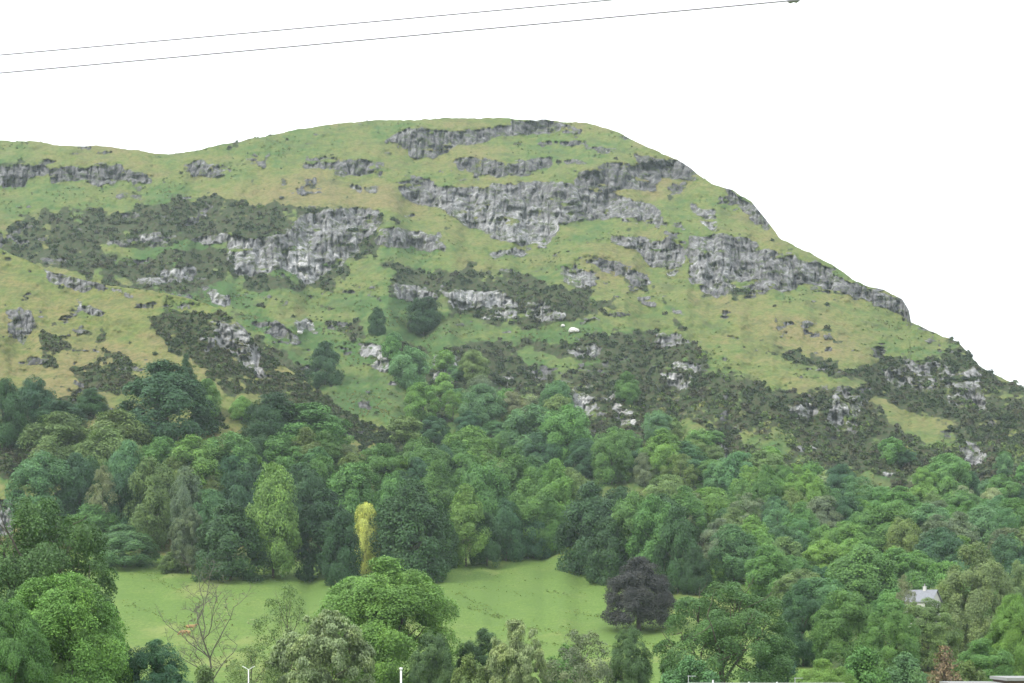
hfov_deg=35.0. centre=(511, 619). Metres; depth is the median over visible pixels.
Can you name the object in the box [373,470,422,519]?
broadleaf tree
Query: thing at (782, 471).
broadleaf tree
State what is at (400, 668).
pole lamp
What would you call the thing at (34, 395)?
broadleaf tree
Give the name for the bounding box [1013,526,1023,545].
broadleaf tree
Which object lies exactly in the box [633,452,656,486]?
broadleaf tree
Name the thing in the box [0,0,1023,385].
sky
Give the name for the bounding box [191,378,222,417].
broadleaf tree
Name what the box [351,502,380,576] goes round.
broadleaf tree
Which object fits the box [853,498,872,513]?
broadleaf tree
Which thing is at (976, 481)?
broadleaf tree
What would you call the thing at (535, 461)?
broadleaf tree
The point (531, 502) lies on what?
broadleaf tree
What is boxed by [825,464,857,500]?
broadleaf tree
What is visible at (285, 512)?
broadleaf tree
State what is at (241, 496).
broadleaf tree
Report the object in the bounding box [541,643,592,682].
bush
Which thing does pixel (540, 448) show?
broadleaf tree
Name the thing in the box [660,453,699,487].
broadleaf tree
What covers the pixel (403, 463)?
broadleaf tree
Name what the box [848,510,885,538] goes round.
broadleaf tree
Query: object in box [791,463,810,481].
broadleaf tree
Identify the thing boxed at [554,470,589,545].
broadleaf tree
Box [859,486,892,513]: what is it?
broadleaf tree
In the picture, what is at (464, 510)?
broadleaf tree
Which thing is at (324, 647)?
willow tree
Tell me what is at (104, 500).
broadleaf tree
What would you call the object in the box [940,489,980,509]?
broadleaf tree
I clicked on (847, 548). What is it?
broadleaf tree
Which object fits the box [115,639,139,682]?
bush
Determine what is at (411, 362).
broadleaf tree
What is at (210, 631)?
bare tree
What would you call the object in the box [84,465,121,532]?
broadleaf tree
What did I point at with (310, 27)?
power cable
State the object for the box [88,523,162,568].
broadleaf tree
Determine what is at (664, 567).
bush
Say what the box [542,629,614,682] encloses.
birch tree
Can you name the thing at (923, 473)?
broadleaf tree
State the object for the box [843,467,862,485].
broadleaf tree
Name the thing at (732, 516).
broadleaf tree
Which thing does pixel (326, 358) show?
broadleaf tree
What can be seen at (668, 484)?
broadleaf tree
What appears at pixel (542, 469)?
broadleaf tree
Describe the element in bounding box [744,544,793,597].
broadleaf tree
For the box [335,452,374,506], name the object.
broadleaf tree
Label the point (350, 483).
broadleaf tree
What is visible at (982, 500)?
broadleaf tree
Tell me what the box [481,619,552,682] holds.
willow tree
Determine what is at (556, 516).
broadleaf tree
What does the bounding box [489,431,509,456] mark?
broadleaf tree
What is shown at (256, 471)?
broadleaf tree
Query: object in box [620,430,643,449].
broadleaf tree
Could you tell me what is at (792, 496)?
broadleaf tree
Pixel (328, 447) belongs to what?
broadleaf tree
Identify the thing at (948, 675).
conifer tree
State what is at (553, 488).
broadleaf tree
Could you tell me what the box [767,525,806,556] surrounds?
broadleaf tree
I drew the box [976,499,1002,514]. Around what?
broadleaf tree
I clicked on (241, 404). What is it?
broadleaf tree
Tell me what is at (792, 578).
broadleaf tree
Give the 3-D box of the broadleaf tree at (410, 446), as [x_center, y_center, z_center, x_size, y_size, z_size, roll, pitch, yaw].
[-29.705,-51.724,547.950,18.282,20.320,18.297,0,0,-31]
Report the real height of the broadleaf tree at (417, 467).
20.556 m
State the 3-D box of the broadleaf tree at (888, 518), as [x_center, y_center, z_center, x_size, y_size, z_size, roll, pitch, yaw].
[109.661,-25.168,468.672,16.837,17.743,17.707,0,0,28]
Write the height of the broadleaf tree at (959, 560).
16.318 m
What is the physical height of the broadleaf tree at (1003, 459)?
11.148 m
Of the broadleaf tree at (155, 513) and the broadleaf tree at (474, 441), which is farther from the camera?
the broadleaf tree at (474, 441)
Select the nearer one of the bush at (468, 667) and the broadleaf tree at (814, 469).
the bush at (468, 667)
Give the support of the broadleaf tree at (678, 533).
on the hill
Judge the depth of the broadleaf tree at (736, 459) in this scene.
570.41 m
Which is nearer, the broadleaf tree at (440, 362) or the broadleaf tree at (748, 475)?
the broadleaf tree at (748, 475)
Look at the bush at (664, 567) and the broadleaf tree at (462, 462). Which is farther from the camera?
the broadleaf tree at (462, 462)
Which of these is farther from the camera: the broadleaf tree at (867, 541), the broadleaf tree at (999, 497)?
the broadleaf tree at (999, 497)
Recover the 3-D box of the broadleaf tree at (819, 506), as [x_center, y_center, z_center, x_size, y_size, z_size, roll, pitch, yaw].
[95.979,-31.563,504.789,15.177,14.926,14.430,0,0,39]
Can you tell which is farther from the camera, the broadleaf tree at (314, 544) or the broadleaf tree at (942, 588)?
the broadleaf tree at (314, 544)
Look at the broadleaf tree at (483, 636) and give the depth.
228.93 m
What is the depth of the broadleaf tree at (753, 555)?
419.61 m
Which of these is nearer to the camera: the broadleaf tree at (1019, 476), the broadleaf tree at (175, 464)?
the broadleaf tree at (175, 464)
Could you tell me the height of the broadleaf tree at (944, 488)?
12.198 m
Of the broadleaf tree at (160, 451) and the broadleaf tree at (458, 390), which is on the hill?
the broadleaf tree at (458, 390)
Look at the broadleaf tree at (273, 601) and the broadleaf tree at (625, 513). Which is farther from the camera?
the broadleaf tree at (625, 513)
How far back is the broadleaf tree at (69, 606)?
166.95 m
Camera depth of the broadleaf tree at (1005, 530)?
444.47 m
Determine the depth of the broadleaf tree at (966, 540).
432.51 m
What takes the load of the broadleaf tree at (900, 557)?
on the hill
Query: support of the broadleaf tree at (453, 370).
on the hill
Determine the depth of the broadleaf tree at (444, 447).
554.09 m
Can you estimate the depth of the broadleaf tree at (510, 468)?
529.14 m
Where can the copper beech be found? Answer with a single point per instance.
(639, 600)
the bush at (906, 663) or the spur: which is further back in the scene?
the spur
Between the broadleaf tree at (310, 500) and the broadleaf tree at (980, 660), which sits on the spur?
the broadleaf tree at (310, 500)
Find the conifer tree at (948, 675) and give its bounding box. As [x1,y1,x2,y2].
[926,645,965,682]
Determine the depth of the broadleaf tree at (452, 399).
695.35 m
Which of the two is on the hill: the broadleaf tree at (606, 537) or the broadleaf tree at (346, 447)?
the broadleaf tree at (606, 537)
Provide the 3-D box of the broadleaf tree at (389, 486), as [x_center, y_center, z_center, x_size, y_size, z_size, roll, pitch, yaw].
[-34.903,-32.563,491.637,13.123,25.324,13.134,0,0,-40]
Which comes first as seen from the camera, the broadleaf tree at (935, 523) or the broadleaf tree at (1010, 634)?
the broadleaf tree at (1010, 634)
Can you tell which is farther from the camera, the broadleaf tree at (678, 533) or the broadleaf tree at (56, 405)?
the broadleaf tree at (56, 405)
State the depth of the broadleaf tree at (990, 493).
543.12 m
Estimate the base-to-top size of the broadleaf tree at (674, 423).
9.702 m
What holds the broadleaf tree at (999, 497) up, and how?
on the hill
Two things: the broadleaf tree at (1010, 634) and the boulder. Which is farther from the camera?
the boulder
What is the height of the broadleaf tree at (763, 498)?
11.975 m
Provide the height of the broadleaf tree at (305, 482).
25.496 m
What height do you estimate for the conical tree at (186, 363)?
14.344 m
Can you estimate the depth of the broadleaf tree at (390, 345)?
756.59 m
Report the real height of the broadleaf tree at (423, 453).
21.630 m
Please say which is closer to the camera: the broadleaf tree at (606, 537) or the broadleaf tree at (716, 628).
the broadleaf tree at (716, 628)
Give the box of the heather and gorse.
[3,119,1023,605]
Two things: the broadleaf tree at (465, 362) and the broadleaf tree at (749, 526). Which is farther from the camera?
the broadleaf tree at (465, 362)
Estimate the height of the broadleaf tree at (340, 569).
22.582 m
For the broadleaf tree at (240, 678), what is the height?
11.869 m
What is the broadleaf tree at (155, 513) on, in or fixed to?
on the spur
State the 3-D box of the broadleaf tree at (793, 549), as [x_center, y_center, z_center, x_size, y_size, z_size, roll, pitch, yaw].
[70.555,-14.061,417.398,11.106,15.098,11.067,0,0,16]
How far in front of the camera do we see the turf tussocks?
663.89 m
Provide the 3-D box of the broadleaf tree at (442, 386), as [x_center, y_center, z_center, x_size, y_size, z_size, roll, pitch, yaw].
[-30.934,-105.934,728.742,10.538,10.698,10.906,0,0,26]
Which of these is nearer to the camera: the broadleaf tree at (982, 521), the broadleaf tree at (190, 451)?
the broadleaf tree at (982, 521)
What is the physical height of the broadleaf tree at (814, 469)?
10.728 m
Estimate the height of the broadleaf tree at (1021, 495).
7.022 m
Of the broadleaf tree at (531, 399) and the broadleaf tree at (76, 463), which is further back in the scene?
the broadleaf tree at (531, 399)
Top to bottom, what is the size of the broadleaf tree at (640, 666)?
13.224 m
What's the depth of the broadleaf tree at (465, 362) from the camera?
752.37 m
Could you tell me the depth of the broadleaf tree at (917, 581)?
357.17 m
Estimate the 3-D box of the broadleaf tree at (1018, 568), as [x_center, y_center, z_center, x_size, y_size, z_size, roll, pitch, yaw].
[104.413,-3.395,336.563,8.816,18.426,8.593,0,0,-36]
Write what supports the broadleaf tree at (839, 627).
on the ground
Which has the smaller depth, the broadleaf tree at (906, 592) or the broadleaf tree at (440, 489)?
the broadleaf tree at (906, 592)
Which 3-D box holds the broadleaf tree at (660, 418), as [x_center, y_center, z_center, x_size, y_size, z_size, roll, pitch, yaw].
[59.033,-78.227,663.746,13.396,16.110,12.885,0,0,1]
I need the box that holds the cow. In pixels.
[177,630,189,634]
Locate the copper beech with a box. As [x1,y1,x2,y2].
[600,556,676,630]
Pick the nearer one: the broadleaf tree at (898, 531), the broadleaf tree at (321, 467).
the broadleaf tree at (898, 531)
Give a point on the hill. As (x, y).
(514, 211)
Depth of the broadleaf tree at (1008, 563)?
386.56 m
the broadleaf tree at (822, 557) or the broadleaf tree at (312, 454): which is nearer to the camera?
the broadleaf tree at (822, 557)
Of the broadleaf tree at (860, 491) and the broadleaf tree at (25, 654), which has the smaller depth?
the broadleaf tree at (25, 654)
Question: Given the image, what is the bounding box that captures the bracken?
[0,118,1014,639]
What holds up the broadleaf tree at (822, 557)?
on the hill
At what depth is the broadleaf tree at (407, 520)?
438.49 m
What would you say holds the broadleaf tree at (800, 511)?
on the hill
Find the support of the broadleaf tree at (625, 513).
on the hill
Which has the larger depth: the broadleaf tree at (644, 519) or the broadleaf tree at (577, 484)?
the broadleaf tree at (577, 484)
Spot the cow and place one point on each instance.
(188, 631)
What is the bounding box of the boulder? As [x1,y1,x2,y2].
[568,327,578,332]
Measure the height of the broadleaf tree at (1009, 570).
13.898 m
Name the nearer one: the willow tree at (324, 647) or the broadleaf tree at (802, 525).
the willow tree at (324, 647)
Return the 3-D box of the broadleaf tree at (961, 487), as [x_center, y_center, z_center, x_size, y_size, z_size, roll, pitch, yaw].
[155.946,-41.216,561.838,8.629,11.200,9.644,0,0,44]
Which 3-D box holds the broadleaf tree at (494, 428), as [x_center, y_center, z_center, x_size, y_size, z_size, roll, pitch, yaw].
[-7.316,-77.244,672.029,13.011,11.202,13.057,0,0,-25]
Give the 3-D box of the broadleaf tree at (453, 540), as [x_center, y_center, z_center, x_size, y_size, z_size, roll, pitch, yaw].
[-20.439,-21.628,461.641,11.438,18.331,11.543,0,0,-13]
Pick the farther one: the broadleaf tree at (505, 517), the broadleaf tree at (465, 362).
the broadleaf tree at (465, 362)
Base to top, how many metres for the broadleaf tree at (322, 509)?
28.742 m
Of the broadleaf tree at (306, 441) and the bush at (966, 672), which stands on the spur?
the broadleaf tree at (306, 441)
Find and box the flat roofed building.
[939,676,1023,682]
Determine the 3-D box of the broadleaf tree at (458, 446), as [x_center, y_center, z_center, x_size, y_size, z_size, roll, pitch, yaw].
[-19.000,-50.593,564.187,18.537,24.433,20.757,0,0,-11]
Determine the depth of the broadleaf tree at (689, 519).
521.58 m
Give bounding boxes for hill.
[0,117,1023,682]
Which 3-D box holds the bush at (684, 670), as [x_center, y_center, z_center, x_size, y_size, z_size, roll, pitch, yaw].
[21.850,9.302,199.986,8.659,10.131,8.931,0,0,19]
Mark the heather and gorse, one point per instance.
(1005, 441)
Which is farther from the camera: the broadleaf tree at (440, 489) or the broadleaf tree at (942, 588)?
the broadleaf tree at (440, 489)
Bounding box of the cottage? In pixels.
[904,584,942,626]
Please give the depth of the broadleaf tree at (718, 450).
640.26 m
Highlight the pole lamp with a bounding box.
[399,667,402,682]
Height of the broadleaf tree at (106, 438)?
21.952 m
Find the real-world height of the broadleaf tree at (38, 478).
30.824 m
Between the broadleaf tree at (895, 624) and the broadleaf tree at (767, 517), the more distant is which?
the broadleaf tree at (767, 517)
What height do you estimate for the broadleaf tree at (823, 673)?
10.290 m
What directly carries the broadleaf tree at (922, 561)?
on the hill
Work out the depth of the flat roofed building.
151.68 m
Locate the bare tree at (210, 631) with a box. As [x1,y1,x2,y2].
[156,556,266,681]
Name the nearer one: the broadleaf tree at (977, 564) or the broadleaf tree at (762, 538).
the broadleaf tree at (977, 564)
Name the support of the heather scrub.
on the hill
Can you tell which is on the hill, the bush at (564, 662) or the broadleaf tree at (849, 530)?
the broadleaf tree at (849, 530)
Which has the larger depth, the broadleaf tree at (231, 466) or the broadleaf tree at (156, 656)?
the broadleaf tree at (231, 466)
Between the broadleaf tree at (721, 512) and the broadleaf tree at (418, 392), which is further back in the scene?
the broadleaf tree at (418, 392)
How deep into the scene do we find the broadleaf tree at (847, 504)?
503.97 m
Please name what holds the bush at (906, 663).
on the ground
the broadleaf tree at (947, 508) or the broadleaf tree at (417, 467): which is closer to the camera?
the broadleaf tree at (947, 508)
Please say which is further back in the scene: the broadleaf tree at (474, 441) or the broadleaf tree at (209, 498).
the broadleaf tree at (474, 441)
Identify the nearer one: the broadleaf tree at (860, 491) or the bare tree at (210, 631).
the bare tree at (210, 631)
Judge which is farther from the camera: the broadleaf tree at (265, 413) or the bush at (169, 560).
the broadleaf tree at (265, 413)
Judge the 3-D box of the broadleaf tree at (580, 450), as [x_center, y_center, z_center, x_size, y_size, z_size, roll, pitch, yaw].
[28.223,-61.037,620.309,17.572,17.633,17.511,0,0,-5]
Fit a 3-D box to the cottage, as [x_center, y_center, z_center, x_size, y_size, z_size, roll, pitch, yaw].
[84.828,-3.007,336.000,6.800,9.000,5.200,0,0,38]
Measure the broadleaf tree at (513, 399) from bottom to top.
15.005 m
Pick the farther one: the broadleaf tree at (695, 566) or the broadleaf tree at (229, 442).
the broadleaf tree at (229, 442)
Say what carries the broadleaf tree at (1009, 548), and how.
on the hill
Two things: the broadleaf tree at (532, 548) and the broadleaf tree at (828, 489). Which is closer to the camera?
the broadleaf tree at (532, 548)
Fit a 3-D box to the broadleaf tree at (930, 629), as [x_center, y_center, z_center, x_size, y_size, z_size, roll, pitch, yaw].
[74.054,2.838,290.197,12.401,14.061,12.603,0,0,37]
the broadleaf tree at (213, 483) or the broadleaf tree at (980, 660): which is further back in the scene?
the broadleaf tree at (213, 483)
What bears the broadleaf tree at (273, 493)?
on the hill
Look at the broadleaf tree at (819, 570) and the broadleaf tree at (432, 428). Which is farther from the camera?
the broadleaf tree at (432, 428)
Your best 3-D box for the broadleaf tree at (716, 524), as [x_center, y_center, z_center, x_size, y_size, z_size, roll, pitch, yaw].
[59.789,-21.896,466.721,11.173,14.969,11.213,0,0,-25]
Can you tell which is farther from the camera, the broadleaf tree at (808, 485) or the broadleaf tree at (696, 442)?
the broadleaf tree at (696, 442)
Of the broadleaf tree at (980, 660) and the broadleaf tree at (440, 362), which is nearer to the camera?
the broadleaf tree at (980, 660)
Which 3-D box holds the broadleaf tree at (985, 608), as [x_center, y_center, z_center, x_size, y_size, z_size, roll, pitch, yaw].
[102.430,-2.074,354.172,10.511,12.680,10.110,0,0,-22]
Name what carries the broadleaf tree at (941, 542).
on the hill
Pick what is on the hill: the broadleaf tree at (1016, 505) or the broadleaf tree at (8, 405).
the broadleaf tree at (1016, 505)
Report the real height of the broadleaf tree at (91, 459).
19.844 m
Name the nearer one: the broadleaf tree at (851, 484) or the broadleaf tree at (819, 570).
the broadleaf tree at (819, 570)
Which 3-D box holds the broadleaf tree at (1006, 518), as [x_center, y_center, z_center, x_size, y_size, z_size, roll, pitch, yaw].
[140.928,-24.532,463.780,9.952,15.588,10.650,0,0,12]
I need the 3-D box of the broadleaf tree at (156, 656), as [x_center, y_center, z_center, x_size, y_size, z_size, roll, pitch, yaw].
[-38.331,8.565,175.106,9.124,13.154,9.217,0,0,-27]
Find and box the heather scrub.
[0,284,435,478]
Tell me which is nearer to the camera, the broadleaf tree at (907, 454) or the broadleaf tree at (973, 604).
the broadleaf tree at (973, 604)
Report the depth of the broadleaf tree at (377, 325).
787.21 m
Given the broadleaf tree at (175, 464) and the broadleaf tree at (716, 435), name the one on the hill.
the broadleaf tree at (716, 435)
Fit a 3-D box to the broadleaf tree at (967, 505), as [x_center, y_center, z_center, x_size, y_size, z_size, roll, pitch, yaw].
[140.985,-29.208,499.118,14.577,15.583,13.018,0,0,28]
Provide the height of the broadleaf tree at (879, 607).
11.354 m
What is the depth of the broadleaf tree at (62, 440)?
524.54 m
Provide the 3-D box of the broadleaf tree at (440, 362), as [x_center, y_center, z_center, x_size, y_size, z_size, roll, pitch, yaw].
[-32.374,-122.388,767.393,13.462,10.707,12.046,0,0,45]
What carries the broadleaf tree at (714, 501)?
on the hill
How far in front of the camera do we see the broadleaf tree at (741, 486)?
530.58 m
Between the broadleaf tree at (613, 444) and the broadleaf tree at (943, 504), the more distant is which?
the broadleaf tree at (613, 444)
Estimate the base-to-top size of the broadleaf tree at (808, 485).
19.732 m
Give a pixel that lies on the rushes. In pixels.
(494, 615)
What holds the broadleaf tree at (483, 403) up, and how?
on the hill
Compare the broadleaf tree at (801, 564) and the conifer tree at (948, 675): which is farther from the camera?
the broadleaf tree at (801, 564)
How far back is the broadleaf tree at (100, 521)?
479.27 m
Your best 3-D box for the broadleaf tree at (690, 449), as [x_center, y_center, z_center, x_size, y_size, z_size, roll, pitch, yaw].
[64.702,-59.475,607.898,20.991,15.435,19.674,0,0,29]
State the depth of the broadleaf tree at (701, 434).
644.83 m
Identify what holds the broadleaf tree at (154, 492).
on the spur
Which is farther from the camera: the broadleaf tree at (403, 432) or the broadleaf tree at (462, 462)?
the broadleaf tree at (403, 432)
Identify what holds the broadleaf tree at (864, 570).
on the hill
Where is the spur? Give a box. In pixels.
[0,249,444,551]
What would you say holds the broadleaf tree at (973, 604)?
on the hill
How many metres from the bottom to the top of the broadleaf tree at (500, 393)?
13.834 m
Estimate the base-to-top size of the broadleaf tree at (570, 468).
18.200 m
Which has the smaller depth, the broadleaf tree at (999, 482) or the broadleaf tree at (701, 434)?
the broadleaf tree at (999, 482)
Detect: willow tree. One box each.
[167,506,206,572]
[264,608,376,682]
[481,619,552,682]
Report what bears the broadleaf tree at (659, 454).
on the hill
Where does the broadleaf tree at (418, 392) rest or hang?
on the hill
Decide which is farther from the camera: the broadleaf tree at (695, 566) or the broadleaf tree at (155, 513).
the broadleaf tree at (155, 513)
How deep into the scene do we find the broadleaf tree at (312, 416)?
556.82 m
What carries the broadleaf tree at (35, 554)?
on the ground
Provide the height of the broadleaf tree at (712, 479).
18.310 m
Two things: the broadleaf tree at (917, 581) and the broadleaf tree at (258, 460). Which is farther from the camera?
the broadleaf tree at (258, 460)
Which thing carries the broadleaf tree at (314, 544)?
on the spur
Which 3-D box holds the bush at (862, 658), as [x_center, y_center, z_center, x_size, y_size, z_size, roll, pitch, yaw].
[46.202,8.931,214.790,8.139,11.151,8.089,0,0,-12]
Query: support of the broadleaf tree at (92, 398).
on the spur
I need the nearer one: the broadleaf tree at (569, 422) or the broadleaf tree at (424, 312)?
the broadleaf tree at (569, 422)
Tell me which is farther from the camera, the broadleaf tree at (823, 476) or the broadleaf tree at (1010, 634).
the broadleaf tree at (823, 476)
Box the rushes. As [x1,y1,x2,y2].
[121,562,703,658]
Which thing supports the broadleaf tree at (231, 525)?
on the hill
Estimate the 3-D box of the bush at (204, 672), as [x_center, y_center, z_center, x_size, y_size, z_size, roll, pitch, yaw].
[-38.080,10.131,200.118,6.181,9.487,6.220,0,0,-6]
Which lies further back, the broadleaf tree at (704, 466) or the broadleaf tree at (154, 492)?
the broadleaf tree at (704, 466)
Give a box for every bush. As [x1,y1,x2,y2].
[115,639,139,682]
[157,552,185,573]
[192,664,216,682]
[451,652,489,682]
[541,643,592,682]
[654,561,671,579]
[658,655,720,682]
[705,558,728,587]
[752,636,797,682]
[844,646,892,682]
[883,651,930,682]
[949,659,988,680]
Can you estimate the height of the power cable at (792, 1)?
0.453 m
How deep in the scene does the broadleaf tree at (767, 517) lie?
482.76 m
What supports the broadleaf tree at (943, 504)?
on the hill
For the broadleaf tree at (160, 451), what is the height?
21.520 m
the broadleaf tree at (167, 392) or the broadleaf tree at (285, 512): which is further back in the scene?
the broadleaf tree at (167, 392)
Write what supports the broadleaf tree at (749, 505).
on the hill
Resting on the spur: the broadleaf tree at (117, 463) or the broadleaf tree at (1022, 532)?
the broadleaf tree at (117, 463)
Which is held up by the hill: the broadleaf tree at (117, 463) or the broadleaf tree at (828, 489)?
the broadleaf tree at (828, 489)
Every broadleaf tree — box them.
[0,377,29,448]
[0,496,120,682]
[0,571,133,682]
[0,599,53,682]
[1,450,79,544]
[9,374,57,431]
[16,411,90,463]
[29,400,91,432]
[54,452,97,515]
[59,503,120,546]
[74,388,109,416]
[74,426,140,484]
[77,455,105,512]
[80,408,154,461]
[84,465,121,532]
[88,488,122,532]
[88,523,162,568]
[103,439,143,501]
[106,466,147,524]
[115,359,221,447]
[119,638,192,682]
[122,483,164,520]
[123,455,182,551]
[135,435,175,473]
[161,449,201,507]
[169,434,222,501]
[169,465,204,550]
[189,488,226,543]
[190,502,272,582]
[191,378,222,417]
[193,430,258,486]
[197,469,231,508]
[213,450,252,492]
[214,470,260,517]
[223,646,280,682]
[228,395,251,420]
[236,456,266,502]
[238,391,301,438]
[243,433,276,463]
[243,462,301,577]
[249,583,315,682]
[252,496,303,547]
[253,454,269,475]
[260,433,309,474]
[271,402,354,448]
[283,461,325,534]
[284,466,313,504]
[289,426,323,486]
[290,487,359,581]
[293,446,339,484]
[304,340,344,389]
[306,430,344,484]
[307,453,335,502]
[307,513,336,553]
[312,555,464,682]
[321,510,363,586]
[326,460,382,529]
[331,444,365,468]
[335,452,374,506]
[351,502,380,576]
[358,443,405,495]
[367,306,386,336]
[367,476,454,582]
[373,470,405,541]
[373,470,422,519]
[379,455,421,486]
[380,336,400,360]
[386,331,403,348]
[386,415,422,442]
[388,345,429,389]
[397,436,450,479]
[403,296,442,335]
[403,382,442,422]
[403,445,450,500]
[406,457,429,485]
[407,629,455,682]
[416,415,450,444]
[417,460,455,544]
[423,514,458,569]
[429,350,455,371]
[431,372,453,394]
[436,444,455,504]
[438,389,464,421]
[440,425,498,473]
[441,388,467,409]
[444,453,476,511]
[447,365,469,381]
[447,483,491,566]
[449,439,479,467]
[453,627,509,682]
[454,410,482,435]
[456,459,511,526]
[457,349,489,381]
[457,383,507,426]
[464,374,495,405]
[468,512,505,567]
[480,420,508,439]
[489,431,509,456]
[489,445,537,527]
[491,496,528,562]
[495,388,512,405]
[498,391,531,422]
[500,403,553,454]
[508,466,556,558]
[516,514,550,559]
[520,431,568,468]
[522,455,544,477]
[524,394,541,420]
[535,496,566,557]
[536,463,557,486]
[537,457,579,541]
[538,379,573,415]
[538,403,593,466]
[541,393,575,415]
[552,480,621,575]
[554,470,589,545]
[562,467,585,481]
[563,437,601,479]
[582,516,629,585]
[590,426,635,485]
[603,485,644,510]
[605,625,653,682]
[609,489,654,577]
[614,371,641,404]
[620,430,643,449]
[625,493,681,570]
[629,447,645,474]
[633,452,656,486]
[638,428,684,479]
[640,410,672,439]
[642,474,684,497]
[648,492,686,521]
[650,502,699,594]
[651,578,798,682]
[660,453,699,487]
[666,417,682,433]
[666,441,708,480]
[671,428,683,442]
[671,485,707,536]
[671,491,707,525]
[678,545,713,595]
[683,428,714,454]
[689,486,728,526]
[691,439,709,458]
[692,459,720,483]
[700,517,733,560]
[702,457,736,500]
[702,508,728,532]
[704,444,725,459]
[706,430,725,443]
[707,523,757,583]
[709,525,746,562]
[716,451,757,500]
[722,507,745,525]
[727,478,758,515]
[727,492,766,522]
[729,465,759,499]
[738,514,768,537]
[743,449,791,486]
[743,546,773,589]
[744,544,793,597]
[750,464,782,515]
[750,528,776,572]
[759,446,782,477]
[759,480,784,499]
[760,496,788,528]
[762,499,792,536]
[763,554,811,595]
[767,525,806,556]
[771,568,822,613]
[772,465,794,482]
[773,536,805,560]
[778,473,800,514]
[778,578,827,666]
[782,487,807,521]
[782,501,820,551]
[785,518,814,560]
[788,577,835,623]
[789,658,856,682]
[790,471,829,511]
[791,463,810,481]
[800,461,824,479]
[801,539,844,571]
[804,495,843,532]
[806,523,842,564]
[809,565,828,580]
[809,588,882,672]
[813,482,834,500]
[814,579,858,617]
[817,470,838,488]
[823,544,899,609]
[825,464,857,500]
[826,496,864,528]
[830,475,877,512]
[831,520,867,555]
[835,537,864,576]
[842,484,869,499]
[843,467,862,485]
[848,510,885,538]
[850,538,882,576]
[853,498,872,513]
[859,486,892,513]
[864,501,916,552]
[866,597,921,677]
[869,587,902,633]
[872,548,925,589]
[874,485,922,517]
[877,437,905,463]
[882,516,922,553]
[891,575,915,626]
[894,448,917,467]
[896,571,936,590]
[896,597,964,671]
[901,549,935,577]
[906,481,941,506]
[911,466,938,490]
[911,502,951,532]
[914,500,954,519]
[914,514,959,553]
[914,526,964,574]
[918,491,944,505]
[926,452,971,493]
[927,560,966,596]
[928,579,963,635]
[935,476,959,498]
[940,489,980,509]
[942,541,1013,658]
[943,547,977,583]
[944,535,977,556]
[945,504,970,520]
[947,511,979,549]
[950,638,1015,680]
[952,485,973,495]
[957,500,978,540]
[961,555,1000,588]
[962,471,980,495]
[965,504,1006,554]
[965,586,997,626]
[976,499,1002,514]
[977,479,992,498]
[978,498,989,505]
[979,487,1001,501]
[983,592,1023,675]
[984,473,1021,498]
[984,527,1023,550]
[988,532,1023,566]
[990,507,1020,538]
[991,494,1004,507]
[992,451,1013,476]
[996,559,1023,625]
[997,497,1023,529]
[998,564,1023,594]
[1003,558,1023,572]
[1013,462,1023,482]
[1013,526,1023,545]
[1014,490,1023,498]
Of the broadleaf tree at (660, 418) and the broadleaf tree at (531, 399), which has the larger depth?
the broadleaf tree at (531, 399)
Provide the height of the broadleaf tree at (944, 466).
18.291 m
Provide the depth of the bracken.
835.31 m
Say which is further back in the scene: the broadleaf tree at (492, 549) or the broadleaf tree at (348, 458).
the broadleaf tree at (348, 458)
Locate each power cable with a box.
[0,0,612,55]
[0,0,800,73]
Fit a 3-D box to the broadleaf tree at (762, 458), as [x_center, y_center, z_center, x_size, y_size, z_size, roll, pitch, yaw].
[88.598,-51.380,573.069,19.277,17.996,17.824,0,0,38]
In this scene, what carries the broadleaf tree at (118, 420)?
on the spur
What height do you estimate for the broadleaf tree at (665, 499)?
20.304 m
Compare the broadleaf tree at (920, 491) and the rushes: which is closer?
the rushes
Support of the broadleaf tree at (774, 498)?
on the hill
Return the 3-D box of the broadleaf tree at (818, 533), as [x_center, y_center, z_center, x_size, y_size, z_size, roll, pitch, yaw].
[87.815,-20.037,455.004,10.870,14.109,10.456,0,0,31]
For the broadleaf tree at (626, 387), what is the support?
on the hill
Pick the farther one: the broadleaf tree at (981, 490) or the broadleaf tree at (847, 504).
the broadleaf tree at (981, 490)
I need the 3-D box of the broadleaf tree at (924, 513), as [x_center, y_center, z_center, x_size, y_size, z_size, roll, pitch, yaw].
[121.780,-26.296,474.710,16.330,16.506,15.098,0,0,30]
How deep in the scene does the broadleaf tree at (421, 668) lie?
210.51 m
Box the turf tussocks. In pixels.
[10,288,364,545]
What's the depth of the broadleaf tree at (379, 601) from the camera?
219.38 m
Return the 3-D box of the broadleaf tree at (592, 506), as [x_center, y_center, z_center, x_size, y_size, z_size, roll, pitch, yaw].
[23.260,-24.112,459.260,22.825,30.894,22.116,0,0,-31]
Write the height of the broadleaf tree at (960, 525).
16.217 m
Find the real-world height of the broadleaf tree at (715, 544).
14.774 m
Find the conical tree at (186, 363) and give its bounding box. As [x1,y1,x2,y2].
[176,354,197,381]
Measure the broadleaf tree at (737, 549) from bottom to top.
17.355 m
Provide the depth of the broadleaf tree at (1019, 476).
613.77 m
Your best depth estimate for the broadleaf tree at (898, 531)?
449.73 m
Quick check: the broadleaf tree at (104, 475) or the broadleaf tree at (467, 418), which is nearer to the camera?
the broadleaf tree at (104, 475)
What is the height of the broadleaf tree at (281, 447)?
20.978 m
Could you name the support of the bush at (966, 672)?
on the ground
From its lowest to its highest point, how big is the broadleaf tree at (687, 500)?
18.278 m
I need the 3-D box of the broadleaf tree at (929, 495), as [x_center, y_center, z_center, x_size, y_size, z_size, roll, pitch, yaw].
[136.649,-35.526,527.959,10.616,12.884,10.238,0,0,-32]
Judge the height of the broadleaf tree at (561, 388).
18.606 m

